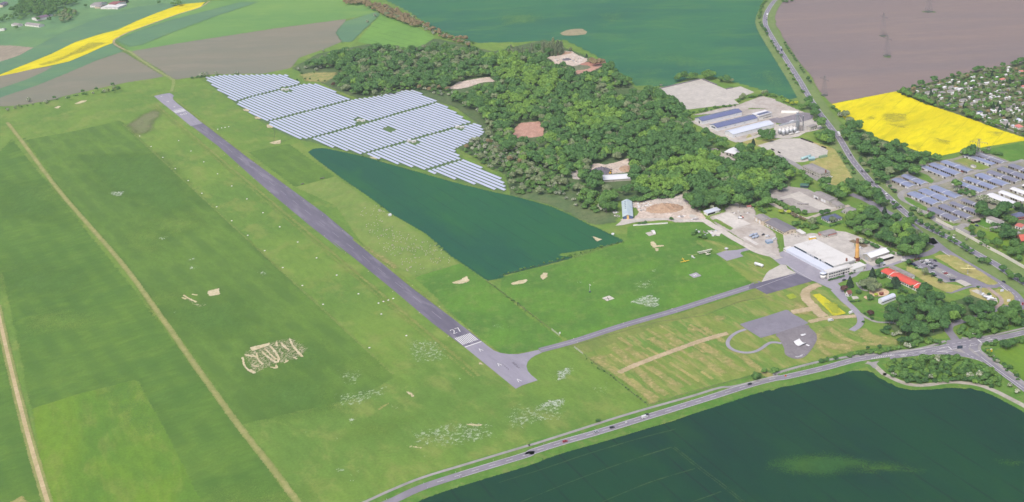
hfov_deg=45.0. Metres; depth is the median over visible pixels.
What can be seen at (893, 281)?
spruce tree
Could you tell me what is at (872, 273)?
spruce tree
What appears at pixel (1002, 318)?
broadleaf tree
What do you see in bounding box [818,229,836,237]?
brick shed
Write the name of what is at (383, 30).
young crop field
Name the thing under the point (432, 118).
solar table
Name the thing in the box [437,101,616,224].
scrub ground
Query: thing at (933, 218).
garage lane
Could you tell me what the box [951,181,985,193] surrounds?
garage row
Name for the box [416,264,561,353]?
lush meadow
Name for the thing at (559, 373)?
white flower patch
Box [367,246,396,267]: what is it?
verge dirt
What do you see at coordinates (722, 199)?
broadleaf tree
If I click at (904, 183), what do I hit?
garage row
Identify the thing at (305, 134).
solar table
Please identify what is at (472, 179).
solar table
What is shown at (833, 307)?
thin rapeseed patch
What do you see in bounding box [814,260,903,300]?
forecourt
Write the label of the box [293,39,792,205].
woodland floor
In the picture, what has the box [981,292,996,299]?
display jet
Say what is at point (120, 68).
fallow grey field
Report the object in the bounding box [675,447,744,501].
wheel rut
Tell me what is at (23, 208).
dark grass patch
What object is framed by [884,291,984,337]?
woodland floor
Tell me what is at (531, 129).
brick rubble ground
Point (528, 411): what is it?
sparse flower patch
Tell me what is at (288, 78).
solar table
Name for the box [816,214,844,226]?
bungalow lawn
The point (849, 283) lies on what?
spruce tree
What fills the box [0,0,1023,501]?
ground
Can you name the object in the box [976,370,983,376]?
hawthorn bush
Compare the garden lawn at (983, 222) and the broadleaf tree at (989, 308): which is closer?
the broadleaf tree at (989, 308)
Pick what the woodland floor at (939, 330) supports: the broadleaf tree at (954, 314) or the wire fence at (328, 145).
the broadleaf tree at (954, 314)
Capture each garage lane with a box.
[897,159,1023,212]
[924,212,976,236]
[933,184,1022,207]
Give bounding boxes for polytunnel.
[781,110,798,112]
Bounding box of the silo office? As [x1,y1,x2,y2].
[807,124,816,130]
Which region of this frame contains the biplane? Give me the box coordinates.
[698,249,711,254]
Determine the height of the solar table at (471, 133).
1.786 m
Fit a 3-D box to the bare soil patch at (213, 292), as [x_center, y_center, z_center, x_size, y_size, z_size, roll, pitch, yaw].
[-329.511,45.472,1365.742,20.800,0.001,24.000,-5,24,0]
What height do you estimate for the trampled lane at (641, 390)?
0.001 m
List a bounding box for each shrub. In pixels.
[751,371,761,378]
[770,367,779,372]
[840,285,847,289]
[866,294,873,299]
[900,371,907,376]
[904,378,912,382]
[913,372,922,377]
[913,375,919,381]
[921,377,928,382]
[930,359,937,363]
[940,354,948,359]
[958,368,966,373]
[962,360,970,364]
[968,327,974,333]
[975,329,982,333]
[979,374,988,379]
[985,379,992,384]
[989,369,997,374]
[991,328,997,333]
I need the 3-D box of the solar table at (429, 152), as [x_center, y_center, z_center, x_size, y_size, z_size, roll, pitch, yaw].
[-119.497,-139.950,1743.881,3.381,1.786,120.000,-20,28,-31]
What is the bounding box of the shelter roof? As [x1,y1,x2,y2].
[970,218,980,223]
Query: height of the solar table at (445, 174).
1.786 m
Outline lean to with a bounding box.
[878,254,894,260]
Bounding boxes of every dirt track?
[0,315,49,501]
[711,148,734,159]
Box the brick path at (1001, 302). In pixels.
[987,287,1003,308]
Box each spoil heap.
[571,65,590,69]
[579,62,605,65]
[619,165,629,171]
[649,198,662,203]
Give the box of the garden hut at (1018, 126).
[1014,124,1023,129]
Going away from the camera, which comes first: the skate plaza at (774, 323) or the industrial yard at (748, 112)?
the skate plaza at (774, 323)
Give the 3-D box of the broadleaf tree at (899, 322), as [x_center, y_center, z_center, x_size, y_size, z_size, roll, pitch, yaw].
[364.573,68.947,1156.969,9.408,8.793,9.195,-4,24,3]
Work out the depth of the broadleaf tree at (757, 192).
1467.99 m
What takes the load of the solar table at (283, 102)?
on the solar ground at (387, 128)
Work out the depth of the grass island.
1420.04 m
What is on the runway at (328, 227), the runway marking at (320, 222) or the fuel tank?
the runway marking at (320, 222)
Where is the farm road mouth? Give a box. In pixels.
[865,361,878,367]
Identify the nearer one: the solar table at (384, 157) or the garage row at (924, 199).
the garage row at (924, 199)
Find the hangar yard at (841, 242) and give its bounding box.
[783,231,902,265]
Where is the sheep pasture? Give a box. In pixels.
[296,177,456,275]
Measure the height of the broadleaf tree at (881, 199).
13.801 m
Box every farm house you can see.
[0,2,7,6]
[11,23,22,26]
[25,22,43,26]
[32,14,48,20]
[90,2,106,6]
[100,4,126,8]
[109,1,125,4]
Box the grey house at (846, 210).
[843,207,855,213]
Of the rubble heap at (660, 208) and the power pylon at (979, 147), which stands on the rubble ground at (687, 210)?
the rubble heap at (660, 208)
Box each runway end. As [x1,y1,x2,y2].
[155,93,201,125]
[465,342,541,388]
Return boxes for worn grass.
[693,239,743,253]
[718,251,773,283]
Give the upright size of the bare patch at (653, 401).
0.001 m
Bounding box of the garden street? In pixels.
[831,289,863,330]
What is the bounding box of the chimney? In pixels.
[854,238,859,260]
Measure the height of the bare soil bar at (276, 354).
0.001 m
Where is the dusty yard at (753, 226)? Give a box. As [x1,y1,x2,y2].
[710,203,779,255]
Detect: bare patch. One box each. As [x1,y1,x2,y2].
[589,354,608,362]
[647,397,658,404]
[687,326,697,332]
[713,315,726,320]
[791,300,809,314]
[817,338,854,349]
[838,346,853,353]
[856,332,898,344]
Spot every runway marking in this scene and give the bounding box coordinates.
[167,101,520,381]
[187,116,439,317]
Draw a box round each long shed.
[695,108,741,124]
[709,115,757,130]
[725,120,773,137]
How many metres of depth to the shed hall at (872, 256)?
1300.26 m
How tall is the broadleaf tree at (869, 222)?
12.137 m
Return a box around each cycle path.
[363,340,946,501]
[962,327,1023,338]
[978,341,1023,384]
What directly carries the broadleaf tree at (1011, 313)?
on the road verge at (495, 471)
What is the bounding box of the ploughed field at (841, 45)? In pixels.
[775,0,1023,103]
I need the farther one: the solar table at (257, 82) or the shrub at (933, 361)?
the solar table at (257, 82)
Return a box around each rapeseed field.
[0,2,203,75]
[40,42,104,65]
[832,91,1023,154]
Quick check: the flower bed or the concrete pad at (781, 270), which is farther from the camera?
the flower bed
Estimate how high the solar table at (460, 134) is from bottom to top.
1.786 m
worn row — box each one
[610,354,628,365]
[617,337,632,346]
[623,331,641,343]
[629,378,641,385]
[638,361,658,375]
[638,374,664,390]
[640,351,665,368]
[644,389,659,398]
[646,329,664,339]
[646,347,658,354]
[652,341,668,350]
[659,325,675,334]
[669,342,694,358]
[669,362,699,381]
[676,374,692,384]
[686,334,717,352]
[689,324,714,339]
[700,371,713,378]
[734,352,750,359]
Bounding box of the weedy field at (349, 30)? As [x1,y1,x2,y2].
[336,12,379,41]
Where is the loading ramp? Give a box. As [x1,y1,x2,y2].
[743,237,757,244]
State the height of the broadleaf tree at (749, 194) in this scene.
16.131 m
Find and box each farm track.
[112,1,209,48]
[124,49,174,90]
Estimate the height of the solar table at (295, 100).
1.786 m
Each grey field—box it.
[0,52,163,106]
[0,66,52,87]
[132,19,345,78]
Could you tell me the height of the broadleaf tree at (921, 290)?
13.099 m
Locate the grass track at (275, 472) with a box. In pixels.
[6,122,298,501]
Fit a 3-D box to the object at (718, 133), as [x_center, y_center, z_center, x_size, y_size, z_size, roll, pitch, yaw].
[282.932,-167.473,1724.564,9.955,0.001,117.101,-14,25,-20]
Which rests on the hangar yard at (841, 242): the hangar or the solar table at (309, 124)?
the hangar
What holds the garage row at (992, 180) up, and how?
on the parking lot at (946, 185)
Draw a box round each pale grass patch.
[22,306,104,336]
[122,229,166,254]
[131,290,185,306]
[235,477,327,501]
[334,354,396,380]
[345,414,419,444]
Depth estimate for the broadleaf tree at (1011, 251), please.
1272.97 m
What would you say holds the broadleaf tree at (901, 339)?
on the camp meadow at (769, 356)
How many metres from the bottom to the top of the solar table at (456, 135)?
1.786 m
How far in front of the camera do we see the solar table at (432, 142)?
1768.74 m
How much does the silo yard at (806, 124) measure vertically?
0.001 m
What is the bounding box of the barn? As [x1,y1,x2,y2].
[986,215,1003,226]
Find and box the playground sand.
[869,288,888,295]
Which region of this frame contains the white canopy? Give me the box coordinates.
[794,338,803,346]
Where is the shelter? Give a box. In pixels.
[800,183,808,187]
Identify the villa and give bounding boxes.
[1011,212,1023,219]
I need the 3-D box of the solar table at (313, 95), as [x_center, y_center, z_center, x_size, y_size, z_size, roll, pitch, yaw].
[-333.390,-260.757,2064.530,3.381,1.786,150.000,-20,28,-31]
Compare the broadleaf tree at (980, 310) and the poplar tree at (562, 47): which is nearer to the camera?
the broadleaf tree at (980, 310)
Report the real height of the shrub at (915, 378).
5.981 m
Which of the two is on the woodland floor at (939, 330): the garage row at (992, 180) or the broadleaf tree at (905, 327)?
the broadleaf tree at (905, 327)
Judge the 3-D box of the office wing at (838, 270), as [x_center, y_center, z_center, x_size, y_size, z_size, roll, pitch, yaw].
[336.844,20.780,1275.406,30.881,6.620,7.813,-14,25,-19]
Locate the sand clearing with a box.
[301,72,336,81]
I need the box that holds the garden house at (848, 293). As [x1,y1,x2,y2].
[845,289,851,296]
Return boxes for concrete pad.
[708,230,721,235]
[715,212,749,227]
[717,248,748,260]
[762,264,794,281]
[780,192,835,209]
[956,280,970,285]
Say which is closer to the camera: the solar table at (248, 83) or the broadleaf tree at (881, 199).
the broadleaf tree at (881, 199)
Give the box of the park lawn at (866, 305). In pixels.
[839,268,930,321]
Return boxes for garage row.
[891,178,915,188]
[901,174,927,185]
[906,191,940,206]
[918,188,950,202]
[921,165,950,178]
[927,207,960,222]
[928,163,961,176]
[928,185,961,199]
[938,204,973,220]
[940,160,972,173]
[949,201,979,214]
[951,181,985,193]
[960,198,989,207]
[962,176,997,190]
[963,154,995,166]
[973,152,1007,164]
[975,173,1010,187]
[986,170,1020,183]
[986,193,1014,207]
[997,167,1023,180]
[998,190,1023,202]
[1007,164,1023,172]
[1010,187,1023,195]
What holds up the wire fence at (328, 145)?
on the ground at (300, 450)
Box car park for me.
[913,259,998,293]
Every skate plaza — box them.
[740,310,807,337]
[776,325,816,358]
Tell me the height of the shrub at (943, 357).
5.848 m
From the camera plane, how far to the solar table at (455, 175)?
1642.90 m
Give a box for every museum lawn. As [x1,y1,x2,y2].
[906,266,962,292]
[935,255,997,284]
[969,287,997,303]
[994,289,1014,304]
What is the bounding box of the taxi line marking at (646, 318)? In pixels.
[546,287,747,348]
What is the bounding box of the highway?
[763,0,1023,283]
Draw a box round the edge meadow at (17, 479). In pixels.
[0,343,40,501]
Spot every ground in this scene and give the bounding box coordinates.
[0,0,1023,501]
[205,75,506,191]
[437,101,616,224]
[449,77,493,88]
[513,121,543,137]
[548,51,586,65]
[571,170,579,179]
[575,65,602,73]
[590,159,628,173]
[621,199,704,222]
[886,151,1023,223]
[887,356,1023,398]
[898,63,1023,136]
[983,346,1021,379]
[994,210,1023,236]
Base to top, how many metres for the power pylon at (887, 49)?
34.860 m
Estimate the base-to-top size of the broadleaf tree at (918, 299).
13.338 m
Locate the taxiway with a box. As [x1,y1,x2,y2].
[538,281,759,351]
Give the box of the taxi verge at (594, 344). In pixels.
[571,290,763,351]
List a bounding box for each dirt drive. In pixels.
[617,332,728,373]
[791,307,819,313]
[800,283,827,316]
[808,314,856,322]
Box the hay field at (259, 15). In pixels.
[116,0,375,50]
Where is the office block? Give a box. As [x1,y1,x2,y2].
[752,110,771,119]
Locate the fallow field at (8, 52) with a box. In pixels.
[0,45,32,61]
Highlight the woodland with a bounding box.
[0,0,1023,199]
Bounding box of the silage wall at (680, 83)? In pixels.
[660,78,699,87]
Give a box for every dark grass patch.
[0,178,82,229]
[68,150,209,218]
[84,375,173,438]
[137,291,262,343]
[237,361,357,428]
[241,332,354,372]
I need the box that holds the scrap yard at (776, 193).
[770,186,833,212]
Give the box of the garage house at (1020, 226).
[1015,223,1023,229]
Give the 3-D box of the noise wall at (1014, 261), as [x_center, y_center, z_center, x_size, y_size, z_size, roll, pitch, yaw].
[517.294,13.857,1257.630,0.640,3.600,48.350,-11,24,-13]
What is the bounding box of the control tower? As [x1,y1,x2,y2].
[820,271,826,278]
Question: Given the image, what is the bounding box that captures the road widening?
[890,333,1008,363]
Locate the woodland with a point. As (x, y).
(765, 171)
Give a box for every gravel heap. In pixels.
[589,166,611,174]
[658,192,689,205]
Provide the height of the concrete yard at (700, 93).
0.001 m
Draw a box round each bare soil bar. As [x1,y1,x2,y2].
[241,357,255,372]
[262,351,276,362]
[269,345,279,362]
[289,338,302,356]
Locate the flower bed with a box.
[850,240,867,247]
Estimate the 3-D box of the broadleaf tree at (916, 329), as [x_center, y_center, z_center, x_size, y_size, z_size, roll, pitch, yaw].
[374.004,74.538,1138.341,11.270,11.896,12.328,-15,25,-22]
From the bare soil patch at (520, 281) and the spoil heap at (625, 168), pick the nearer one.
the bare soil patch at (520, 281)
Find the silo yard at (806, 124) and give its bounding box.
[774,119,822,137]
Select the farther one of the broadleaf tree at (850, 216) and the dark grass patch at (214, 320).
the broadleaf tree at (850, 216)
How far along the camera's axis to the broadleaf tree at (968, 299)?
1183.92 m
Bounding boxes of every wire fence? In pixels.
[202,79,506,194]
[436,93,510,193]
[569,296,769,346]
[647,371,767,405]
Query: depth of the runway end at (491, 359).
1162.67 m
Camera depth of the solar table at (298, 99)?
2046.26 m
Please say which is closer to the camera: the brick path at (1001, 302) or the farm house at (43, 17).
the brick path at (1001, 302)
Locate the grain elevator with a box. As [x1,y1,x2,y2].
[779,112,802,130]
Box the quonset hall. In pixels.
[878,293,895,304]
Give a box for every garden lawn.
[977,219,991,227]
[982,230,1013,248]
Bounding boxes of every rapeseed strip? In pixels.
[786,293,796,298]
[814,293,844,315]
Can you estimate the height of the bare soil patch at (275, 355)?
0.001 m
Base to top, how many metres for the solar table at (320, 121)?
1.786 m
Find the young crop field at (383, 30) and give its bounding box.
[358,15,434,46]
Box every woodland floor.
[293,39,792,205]
[844,206,933,251]
[845,127,935,180]
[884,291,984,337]
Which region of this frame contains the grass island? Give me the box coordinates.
[713,219,732,229]
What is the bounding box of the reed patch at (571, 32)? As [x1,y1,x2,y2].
[561,29,586,35]
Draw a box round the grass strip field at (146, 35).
[116,2,256,46]
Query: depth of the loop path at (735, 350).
1153.34 m
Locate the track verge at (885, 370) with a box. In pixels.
[864,360,1023,412]
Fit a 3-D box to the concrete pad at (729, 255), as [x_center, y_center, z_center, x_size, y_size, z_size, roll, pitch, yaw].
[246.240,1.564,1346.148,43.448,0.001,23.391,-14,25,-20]
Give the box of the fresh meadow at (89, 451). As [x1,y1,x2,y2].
[32,380,200,501]
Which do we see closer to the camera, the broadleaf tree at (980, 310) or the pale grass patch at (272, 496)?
the pale grass patch at (272, 496)
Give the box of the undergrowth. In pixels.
[5,0,1023,288]
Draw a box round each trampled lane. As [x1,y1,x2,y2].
[596,362,653,398]
[612,346,654,379]
[623,347,644,359]
[633,368,667,395]
[645,366,683,388]
[647,337,666,347]
[663,333,684,345]
[689,352,728,373]
[699,345,746,371]
[701,326,725,342]
[736,353,773,376]
[815,341,832,354]
[816,328,825,337]
[824,326,889,345]
[859,328,880,343]
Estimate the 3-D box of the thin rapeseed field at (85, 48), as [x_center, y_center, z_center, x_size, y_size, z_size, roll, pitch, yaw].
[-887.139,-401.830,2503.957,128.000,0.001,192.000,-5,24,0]
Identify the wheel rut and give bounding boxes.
[499,430,671,482]
[504,429,673,480]
[524,447,670,500]
[604,468,694,500]
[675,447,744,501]
[675,449,741,501]
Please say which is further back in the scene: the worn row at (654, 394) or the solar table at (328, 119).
the solar table at (328, 119)
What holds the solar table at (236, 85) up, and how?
on the solar ground at (387, 128)
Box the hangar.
[783,239,855,270]
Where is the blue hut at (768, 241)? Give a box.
[765,239,772,243]
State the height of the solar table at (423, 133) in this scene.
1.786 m
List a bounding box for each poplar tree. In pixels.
[541,42,544,52]
[549,41,553,55]
[553,45,557,55]
[557,41,561,54]
[560,40,563,53]
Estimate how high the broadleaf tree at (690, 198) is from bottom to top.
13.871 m
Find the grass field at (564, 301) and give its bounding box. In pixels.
[500,222,753,339]
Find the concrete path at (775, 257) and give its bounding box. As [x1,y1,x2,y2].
[761,251,781,259]
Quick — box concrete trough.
[633,222,667,225]
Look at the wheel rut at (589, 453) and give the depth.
1009.60 m
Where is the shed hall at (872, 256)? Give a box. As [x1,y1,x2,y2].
[863,248,889,261]
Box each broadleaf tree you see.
[584,197,594,207]
[597,196,607,202]
[601,202,610,212]
[605,194,610,201]
[608,201,617,209]
[686,194,693,201]
[690,198,703,207]
[694,192,704,197]
[698,196,706,208]
[702,190,709,195]
[704,195,713,207]
[708,191,717,195]
[712,189,722,194]
[715,194,728,204]
[721,192,731,201]
[732,193,746,207]
[734,185,746,193]
[744,190,753,202]
[754,190,761,196]
[760,190,770,198]
[761,196,774,207]
[807,217,816,223]
[833,188,842,197]
[835,191,846,197]
[844,219,853,227]
[845,212,855,219]
[853,218,861,224]
[853,225,862,231]
[856,204,864,212]
[857,214,866,219]
[857,279,866,285]
[862,189,874,200]
[862,208,875,213]
[863,224,871,228]
[864,230,872,235]
[866,205,876,210]
[866,220,874,225]
[866,277,876,281]
[867,213,875,219]
[867,284,877,290]
[870,223,878,229]
[872,282,881,288]
[873,191,884,198]
[874,217,883,222]
[874,232,880,241]
[875,196,886,203]
[875,257,883,266]
[880,230,893,238]
[883,213,890,218]
[883,313,894,324]
[884,219,894,226]
[884,235,895,247]
[884,305,897,311]
[888,302,898,308]
[889,226,900,233]
[889,310,899,323]
[890,222,900,228]
[891,212,901,219]
[893,237,901,248]
[896,294,907,303]
[896,320,902,325]
[896,336,904,344]
[897,232,909,236]
[897,313,903,319]
[899,303,908,310]
[900,236,910,243]
[900,244,911,256]
[900,305,914,312]
[900,324,911,335]
[901,217,907,223]
[902,222,912,230]
[902,316,911,323]
[904,307,916,314]
[904,313,913,324]
[905,227,915,233]
[905,336,912,341]
[906,216,914,223]
[907,293,916,300]
[908,234,919,242]
[908,301,917,307]
[909,246,922,257]
[910,332,919,338]
[912,326,922,333]
[913,242,925,248]
[915,296,925,302]
[915,314,924,320]
[916,287,927,295]
[917,302,930,315]
[918,354,929,361]
[919,282,932,295]
[920,235,928,242]
[920,321,927,326]
[920,327,929,333]
[922,267,928,272]
[924,297,936,304]
[926,291,935,298]
[926,315,934,322]
[927,322,939,332]
[928,304,941,310]
[928,309,942,321]
[935,291,945,299]
[939,310,950,318]
[939,318,950,331]
[941,304,952,311]
[949,310,960,322]
[951,304,962,311]
[962,315,975,325]
[963,297,973,304]
[968,320,978,327]
[970,304,978,315]
[973,307,983,313]
[974,200,987,215]
[974,207,982,215]
[976,231,985,237]
[976,300,988,305]
[977,312,986,318]
[978,321,989,334]
[981,209,992,215]
[983,304,994,312]
[986,312,996,319]
[988,300,996,305]
[990,209,998,216]
[990,321,1002,327]
[991,313,1008,328]
[993,237,1002,244]
[995,204,1009,213]
[997,306,1006,312]
[998,230,1009,239]
[998,265,1006,272]
[999,201,1013,207]
[1000,223,1011,229]
[1002,308,1017,324]
[1003,341,1010,346]
[1007,216,1018,223]
[1007,248,1015,253]
[1008,230,1016,235]
[1008,301,1017,305]
[1011,304,1021,310]
[1011,316,1021,326]
[1012,241,1020,246]
[1013,202,1020,207]
[1014,273,1021,281]
[1015,248,1022,253]
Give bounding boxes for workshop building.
[755,214,771,224]
[765,218,796,234]
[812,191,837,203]
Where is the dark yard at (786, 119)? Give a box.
[769,112,812,123]
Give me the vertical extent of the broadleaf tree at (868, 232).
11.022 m
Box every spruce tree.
[846,276,853,287]
[868,267,876,277]
[890,276,895,288]
[894,277,900,288]
[1018,203,1023,212]
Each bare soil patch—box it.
[11,496,28,501]
[207,288,219,295]
[248,339,306,371]
[250,343,269,350]
[452,276,468,283]
[511,279,526,284]
[541,272,547,278]
[650,241,663,247]
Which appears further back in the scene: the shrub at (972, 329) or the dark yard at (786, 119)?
the dark yard at (786, 119)
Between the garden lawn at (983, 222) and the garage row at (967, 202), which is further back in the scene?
the garage row at (967, 202)
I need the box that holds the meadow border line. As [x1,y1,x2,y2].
[123,124,393,373]
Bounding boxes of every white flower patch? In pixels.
[539,400,564,407]
[557,367,570,379]
[631,295,658,306]
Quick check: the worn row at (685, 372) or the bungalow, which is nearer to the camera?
the worn row at (685, 372)
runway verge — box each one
[153,105,472,375]
[156,104,479,375]
[175,100,500,352]
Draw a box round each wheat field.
[308,148,622,280]
[386,0,797,98]
[418,370,1023,501]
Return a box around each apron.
[749,273,811,293]
[774,251,820,280]
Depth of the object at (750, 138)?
1684.91 m
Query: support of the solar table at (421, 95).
on the solar ground at (387, 128)
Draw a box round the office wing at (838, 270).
[823,264,852,277]
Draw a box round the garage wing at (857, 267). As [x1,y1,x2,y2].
[850,262,865,273]
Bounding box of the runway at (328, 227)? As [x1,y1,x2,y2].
[192,122,481,346]
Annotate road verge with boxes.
[361,324,1023,501]
[755,0,1023,292]
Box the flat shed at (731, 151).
[724,147,739,155]
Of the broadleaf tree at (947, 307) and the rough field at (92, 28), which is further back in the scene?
the rough field at (92, 28)
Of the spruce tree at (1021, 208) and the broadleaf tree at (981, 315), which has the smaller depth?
the broadleaf tree at (981, 315)
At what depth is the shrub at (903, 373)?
1072.96 m
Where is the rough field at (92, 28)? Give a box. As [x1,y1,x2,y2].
[0,3,179,73]
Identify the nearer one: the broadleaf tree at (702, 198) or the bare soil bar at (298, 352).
the bare soil bar at (298, 352)
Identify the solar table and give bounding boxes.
[205,77,250,96]
[207,79,246,97]
[211,76,253,94]
[211,84,243,98]
[214,76,257,94]
[217,89,239,99]
[219,75,260,93]
[223,75,264,92]
[228,74,268,91]
[234,74,272,90]
[237,103,271,119]
[239,74,275,89]
[239,101,276,118]
[242,100,280,117]
[245,74,279,88]
[245,99,283,116]
[248,98,287,115]
[249,111,267,120]
[250,74,281,86]
[251,96,291,114]
[255,95,295,113]
[256,74,285,86]
[258,95,299,112]
[261,74,290,85]
[263,94,303,111]
[266,74,294,84]
[267,93,307,110]
[269,121,307,138]
[269,123,301,138]
[270,92,311,109]
[272,74,297,84]
[273,120,311,137]
[274,91,315,108]
[278,74,299,82]
[278,90,318,107]
[278,119,315,136]
[282,118,319,134]
[286,117,323,133]
[287,92,322,106]
[289,87,330,104]
[290,116,327,132]
[292,86,333,103]
[292,91,326,105]
[293,115,331,131]
[295,86,337,102]
[297,114,335,130]
[299,85,341,101]
[301,113,339,129]
[302,84,344,100]
[305,112,343,128]
[308,83,349,99]
[308,111,347,127]
[312,110,351,125]
[312,137,333,147]
[314,83,336,91]
[316,109,355,124]
[317,136,347,150]
[321,108,355,122]
[321,135,361,153]
[324,107,354,118]
[325,134,365,152]
[328,106,356,117]
[330,133,370,151]
[332,105,370,120]
[334,132,374,149]
[336,104,374,119]
[338,131,377,148]
[339,103,378,118]
[342,130,381,147]
[343,102,382,117]
[345,129,386,146]
[347,101,386,115]
[349,128,390,145]
[350,100,390,115]
[353,127,394,143]
[354,99,392,113]
[357,125,398,142]
[359,98,396,112]
[361,124,402,141]
[363,97,400,111]
[365,123,406,140]
[368,97,403,110]
[371,152,398,163]
[373,96,407,109]
[375,150,412,166]
[376,96,411,108]
[377,120,418,136]
[380,94,415,107]
[380,149,425,169]
[381,119,422,135]
[383,118,425,134]
[384,94,418,106]
[384,148,429,167]
[387,117,430,133]
[388,147,433,166]
[389,93,421,105]
[391,115,434,132]
[392,131,410,138]
[393,93,425,104]
[393,146,438,165]
[395,114,438,131]
[395,130,414,137]
[396,145,442,163]
[397,92,429,103]
[399,113,442,130]
[400,91,432,102]
[401,143,446,162]
[403,112,446,128]
[405,90,436,101]
[405,142,451,161]
[407,111,450,127]
[411,110,453,126]
[414,109,457,125]
[416,139,458,155]
[416,144,455,160]
[418,108,461,124]
[419,142,459,158]
[420,137,455,151]
[421,107,465,123]
[425,106,469,122]
[425,136,455,148]
[429,105,462,117]
[429,135,458,147]
[431,104,456,112]
[432,169,455,178]
[433,134,461,145]
[436,133,465,143]
[436,167,475,183]
[441,132,467,142]
[441,166,495,189]
[445,131,468,140]
[445,164,505,189]
[448,130,471,138]
[449,163,504,186]
[452,128,475,136]
[454,162,504,183]
[457,161,500,178]
[461,159,481,167]
[462,130,480,136]
[464,125,483,132]
[464,127,481,134]
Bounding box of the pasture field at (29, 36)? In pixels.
[0,0,203,73]
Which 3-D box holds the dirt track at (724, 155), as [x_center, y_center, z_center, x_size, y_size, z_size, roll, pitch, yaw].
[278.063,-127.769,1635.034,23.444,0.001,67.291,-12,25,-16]
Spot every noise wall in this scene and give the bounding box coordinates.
[936,218,952,228]
[956,228,985,246]
[987,245,1004,256]
[1004,255,1023,268]
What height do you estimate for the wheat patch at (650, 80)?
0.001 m
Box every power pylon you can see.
[821,76,828,95]
[879,12,887,36]
[883,35,891,56]
[924,0,932,12]
[973,139,987,156]
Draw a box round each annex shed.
[796,229,805,235]
[831,201,844,208]
[889,265,914,278]
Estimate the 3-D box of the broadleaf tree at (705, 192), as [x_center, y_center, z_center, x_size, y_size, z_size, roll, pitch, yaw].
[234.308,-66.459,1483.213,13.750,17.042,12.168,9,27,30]
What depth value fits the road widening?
1117.39 m
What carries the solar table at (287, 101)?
on the solar ground at (387, 128)
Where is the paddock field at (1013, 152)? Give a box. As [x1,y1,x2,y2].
[986,142,1023,161]
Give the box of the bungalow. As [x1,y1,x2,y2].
[821,214,842,222]
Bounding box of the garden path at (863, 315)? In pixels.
[859,313,895,323]
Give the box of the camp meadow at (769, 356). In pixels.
[570,282,897,403]
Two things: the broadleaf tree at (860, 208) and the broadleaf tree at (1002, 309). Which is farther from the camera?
the broadleaf tree at (860, 208)
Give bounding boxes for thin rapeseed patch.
[824,302,841,313]
[881,113,906,122]
[986,131,1006,136]
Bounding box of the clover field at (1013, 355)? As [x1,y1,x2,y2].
[994,343,1023,380]
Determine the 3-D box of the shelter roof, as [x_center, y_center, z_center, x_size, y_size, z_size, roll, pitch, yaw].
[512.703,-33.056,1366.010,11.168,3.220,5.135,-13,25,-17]
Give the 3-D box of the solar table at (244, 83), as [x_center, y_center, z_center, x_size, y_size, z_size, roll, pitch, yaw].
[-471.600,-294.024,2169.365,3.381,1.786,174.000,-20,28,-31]
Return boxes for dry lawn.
[743,134,776,146]
[809,141,852,184]
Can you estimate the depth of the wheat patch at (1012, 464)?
949.97 m
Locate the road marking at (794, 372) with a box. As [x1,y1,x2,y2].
[438,4,1023,481]
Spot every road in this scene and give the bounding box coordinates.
[382,330,1023,501]
[616,218,701,225]
[683,219,775,256]
[849,193,1023,309]
[867,361,1023,407]
[902,245,943,258]
[945,305,1007,339]
[968,348,1023,391]
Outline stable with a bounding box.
[704,207,720,215]
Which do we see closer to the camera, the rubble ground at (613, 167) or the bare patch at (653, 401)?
the bare patch at (653, 401)
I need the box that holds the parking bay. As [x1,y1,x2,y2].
[932,267,956,277]
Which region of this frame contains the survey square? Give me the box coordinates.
[603,296,613,300]
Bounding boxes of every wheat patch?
[497,13,545,26]
[632,74,668,87]
[767,450,926,477]
[992,458,1020,465]
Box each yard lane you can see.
[769,203,849,218]
[778,154,831,184]
[954,223,969,228]
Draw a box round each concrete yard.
[661,79,752,109]
[758,138,827,161]
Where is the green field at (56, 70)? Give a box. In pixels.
[0,43,122,96]
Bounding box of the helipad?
[689,272,700,277]
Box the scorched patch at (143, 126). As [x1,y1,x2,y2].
[127,109,162,134]
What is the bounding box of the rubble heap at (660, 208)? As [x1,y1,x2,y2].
[646,203,682,213]
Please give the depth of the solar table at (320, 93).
2068.10 m
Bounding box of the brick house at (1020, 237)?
[1016,234,1023,242]
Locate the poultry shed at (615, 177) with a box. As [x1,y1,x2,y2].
[603,173,630,181]
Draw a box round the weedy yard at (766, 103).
[695,96,812,123]
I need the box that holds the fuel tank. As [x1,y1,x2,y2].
[754,262,763,267]
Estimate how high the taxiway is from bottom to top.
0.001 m
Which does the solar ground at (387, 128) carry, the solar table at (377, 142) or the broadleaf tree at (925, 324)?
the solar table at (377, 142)
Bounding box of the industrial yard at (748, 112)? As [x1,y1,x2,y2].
[704,109,775,139]
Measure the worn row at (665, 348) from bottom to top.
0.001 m
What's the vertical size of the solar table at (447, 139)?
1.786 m
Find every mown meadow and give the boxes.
[0,139,291,501]
[18,121,394,423]
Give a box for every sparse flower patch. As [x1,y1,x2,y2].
[341,388,382,404]
[410,340,445,360]
[415,424,496,445]
[505,403,566,431]
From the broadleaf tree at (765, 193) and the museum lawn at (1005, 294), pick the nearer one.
the museum lawn at (1005, 294)
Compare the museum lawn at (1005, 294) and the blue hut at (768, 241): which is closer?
the museum lawn at (1005, 294)
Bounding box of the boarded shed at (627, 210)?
[621,199,632,218]
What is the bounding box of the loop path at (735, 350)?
[726,329,780,353]
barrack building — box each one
[802,163,829,177]
[881,268,920,290]

